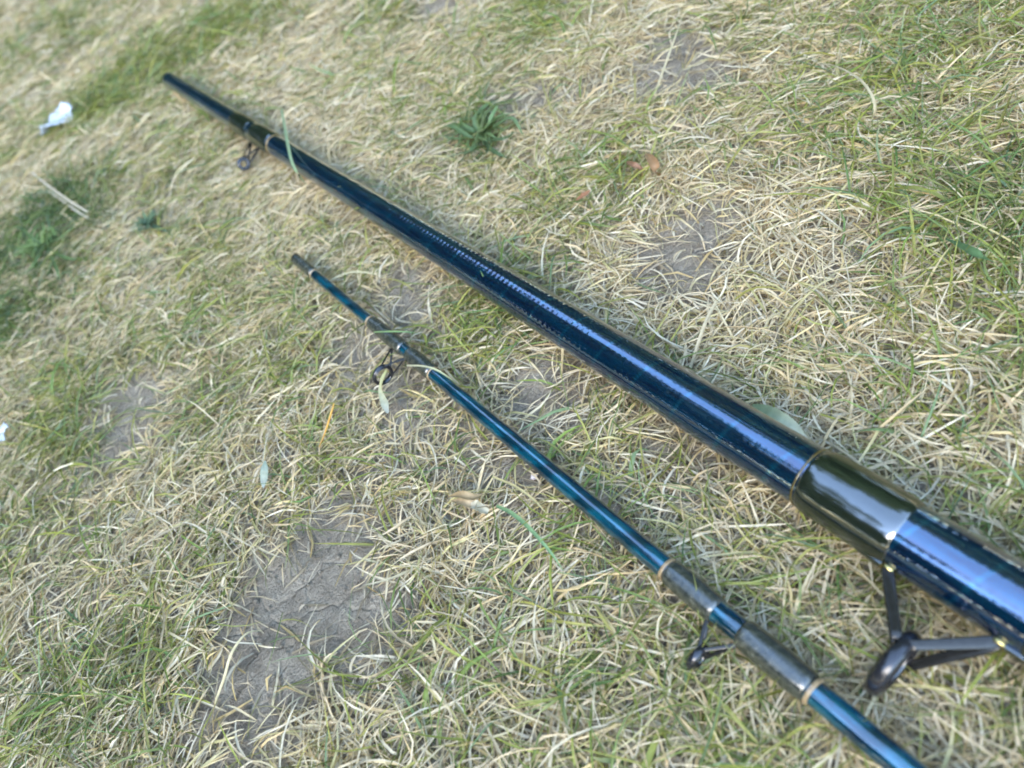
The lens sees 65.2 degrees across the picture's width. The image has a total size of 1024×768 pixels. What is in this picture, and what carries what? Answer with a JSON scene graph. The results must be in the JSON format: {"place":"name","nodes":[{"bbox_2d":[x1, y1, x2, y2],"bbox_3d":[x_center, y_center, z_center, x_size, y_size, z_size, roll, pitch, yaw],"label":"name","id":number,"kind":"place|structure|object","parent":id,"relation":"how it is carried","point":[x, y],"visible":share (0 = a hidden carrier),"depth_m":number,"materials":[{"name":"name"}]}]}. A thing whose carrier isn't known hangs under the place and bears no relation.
{"place":"outdoors","nodes":[
{"label":"outdoors","id":0,"kind":"place"},
{"bbox_2d":[0,0,1023,767],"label":"ground","id":1,"kind":"structure","parent":0,"point":[328,584],"depth_m":0.34,"materials":[{"name":"soil"}]},
{"bbox_2d":[0,433,5,441],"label":"petal","id":2,"kind":"object","parent":1,"relation":"on","point":[3,438],"visible":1,"depth_m":0.45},
{"bbox_2d":[0,421,8,433],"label":"petal","id":3,"kind":"object","parent":1,"relation":"on","point":[4,426],"visible":1,"depth_m":0.45,"materials":[{"name":"white plant"}]},
{"bbox_2d":[11,221,83,278],"bbox_3d":[-0.343,-0.099,0.580,0.121,0.010,0.053,11,60,33],"label":"weed","id":4,"kind":"object","parent":1,"relation":"on","point":[37,238],"visible":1,"depth_m":0.58,"materials":[{"name":"green plant"}]},
{"bbox_2d":[39,101,72,135],"bbox_3d":[-0.415,-0.241,0.728,0.027,0.013,0.038,4,56,29],"label":"paper scrap","id":5,"kind":"object","parent":1,"relation":"on","point":[62,109],"visible":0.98,"depth_m":0.73,"materials":[{"name":"white paper"}]},
{"bbox_2d":[30,171,88,212],"bbox_3d":[-0.357,-0.151,0.625,0.131,0.007,0.004,29,71,39],"label":"straw stalk","id":6,"kind":"object","parent":1,"relation":"on","point":[57,192],"visible":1,"depth_m":0.61,"materials":[{"name":"beige plant"}]},
{"bbox_2d":[48,191,89,218],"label":"straw stalk","id":7,"kind":"object","parent":1,"relation":"on","point":[70,206],"visible":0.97,"depth_m":0.60,"materials":[{"name":"beige plant"}]},
{"bbox_2d":[129,208,167,232],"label":"weed","id":8,"kind":"object","parent":1,"relation":"on","point":[146,221],"visible":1,"depth_m":0.55,"materials":[{"name":"green plant"}]},
{"bbox_2d":[215,630,261,703],"bbox_3d":[-0.104,0.105,0.301,0.003,0.010,0.031,21,66,37],"label":"grass stalk","id":9,"kind":"object","parent":1,"relation":"on","point":[227,666],"depth_m":0.30,"materials":[{"name":"beige plant"}]},
{"bbox_2d":[260,461,267,487],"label":"dead leaf","id":10,"kind":"object","parent":1,"relation":"on","point":[264,473],"visible":1,"depth_m":0.35,"materials":[{"name":"grey plant"}]},
{"bbox_2d":[319,403,334,447],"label":"grass stalk","id":11,"kind":"object","parent":1,"relation":"on","point":[329,418],"depth_m":0.35,"materials":[{"name":"yellow plant"}]},
{"bbox_2d":[330,271,380,280],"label":"grass stalk","id":12,"kind":"object","parent":1,"relation":"on","point":[353,272],"depth_m":0.42,"materials":[{"name":"beige plant"}]},
{"bbox_2d":[378,370,388,412],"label":"dead leaf","id":13,"kind":"object","parent":1,"relation":"on","point":[384,403],"visible":1,"depth_m":0.36,"materials":[{"name":"green plant"}]},
{"bbox_2d":[374,331,423,334],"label":"grass stalk","id":14,"kind":"object","parent":1,"relation":"on","point":[394,331],"depth_m":0.37,"materials":[{"name":"green plant"}]},
{"bbox_2d":[448,491,489,513],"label":"crumpled leaf","id":15,"kind":"object","parent":1,"relation":"on","point":[465,498],"visible":1,"depth_m":0.30,"materials":[{"name":"beige plant"}]},
{"bbox_2d":[440,99,523,158],"bbox_3d":[-0.016,-0.144,0.453,0.044,0.011,0.066,-32,47,0],"label":"weed","id":16,"kind":"object","parent":1,"relation":"on","point":[491,121],"visible":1,"depth_m":0.45,"materials":[{"name":"green plant"}]},
{"bbox_2d":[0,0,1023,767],"bbox_3d":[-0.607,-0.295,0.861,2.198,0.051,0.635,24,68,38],"label":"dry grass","id":17,"kind":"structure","parent":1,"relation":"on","point":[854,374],"depth_m":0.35,"materials":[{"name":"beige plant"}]},
{"bbox_2d":[492,476,550,518],"bbox_3d":[0.004,0.041,0.301,0.033,0.003,0.002,30,71,39],"label":"grass stalk","id":18,"kind":"object","parent":17,"relation":"on","point":[519,489],"depth_m":0.30,"materials":[{"name":"beige plant"}]},
{"bbox_2d":[496,504,562,569],"bbox_3d":[0.005,0.054,0.289,0.011,0.005,0.038,-32,47,0],"label":"grass stalk","id":19,"kind":"object","parent":17,"relation":"on","point":[526,524],"depth_m":0.29,"materials":[{"name":"green plant"}]},
{"bbox_2d":[690,301,717,367],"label":"grass stalk","id":20,"kind":"object","parent":17,"relation":"on","point":[702,332],"depth_m":0.31,"materials":[{"name":"beige plant"}]},
{"bbox_2d":[752,404,807,437],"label":"dead leaf","id":21,"kind":"object","parent":17,"relation":"on","point":[781,417],"visible":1,"depth_m":0.27,"materials":[{"name":"green plant"}]},
{"bbox_2d":[0,0,1023,767],"bbox_3d":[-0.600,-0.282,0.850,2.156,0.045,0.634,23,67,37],"label":"green grass","id":22,"kind":"structure","parent":1,"relation":"on","point":[50,208],"depth_m":0.36,"materials":[{"name":"plant"}]},
{"bbox_2d":[560,348,563,378],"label":"grass stalk","id":23,"kind":"object","parent":1,"relation":"on","point":[562,353],"depth_m":0.33,"materials":[{"name":"beige plant"}]},
{"bbox_2d":[576,190,590,200],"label":"dead leaf","id":24,"kind":"object","parent":1,"relation":"on","point":[583,194],"visible":1,"depth_m":0.39,"materials":[{"name":"brown plant"}]},
{"bbox_2d":[163,72,1023,696],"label":"fishing rod section","id":25,"kind":"object","parent":1,"relation":"on","point":[891,530],"visible":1,"depth_m":0.25,"materials":[{"name":"blue paint"}]},
{"bbox_2d":[281,108,306,184],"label":"grass stalk","id":26,"kind":"object","parent":25,"relation":"on","point":[288,145],"depth_m":0.49,"materials":[{"name":"beige plant"}]},
{"bbox_2d":[291,254,928,767],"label":"fishing rod section","id":27,"kind":"object","parent":1,"relation":"on","point":[783,666],"visible":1,"depth_m":0.25,"materials":[{"name":"teal paint"}]},
{"bbox_2d":[407,365,461,387],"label":"grass stalk","id":28,"kind":"object","parent":27,"relation":"on","point":[435,369],"depth_m":0.34,"materials":[{"name":"beige plant"}]},
{"bbox_2d":[626,161,645,171],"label":"dead leaf","id":29,"kind":"object","parent":1,"relation":"on","point":[633,164],"visible":1,"depth_m":0.39,"materials":[{"name":"brown plant"}]},
{"bbox_2d":[645,153,659,175],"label":"dead leaf","id":30,"kind":"object","parent":1,"relation":"on","point":[653,162],"visible":1,"depth_m":0.38,"materials":[{"name":"brown plant"}]},
{"bbox_2d":[654,18,681,93],"bbox_3d":[0.084,-0.173,0.422,0.003,0.017,0.043,17,63,35],"label":"grass stalk","id":31,"kind":"object","parent":1,"relation":"on","point":[665,64],"depth_m":0.42,"materials":[{"name":"beige plant"}]},
{"bbox_2d":[813,61,876,130],"bbox_3d":[0.146,-0.130,0.356,0.010,0.017,0.047,-32,47,0],"label":"grass stalk","id":32,"kind":"object","parent":1,"relation":"on","point":[869,91],"depth_m":0.34,"materials":[{"name":"beige plant"}]},
{"bbox_2d":[945,238,996,263],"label":"grass leaf","id":33,"kind":"object","parent":1,"relation":"on","point":[973,251],"visible":1,"depth_m":0.28,"materials":[{"name":"green plant"}]}
]}

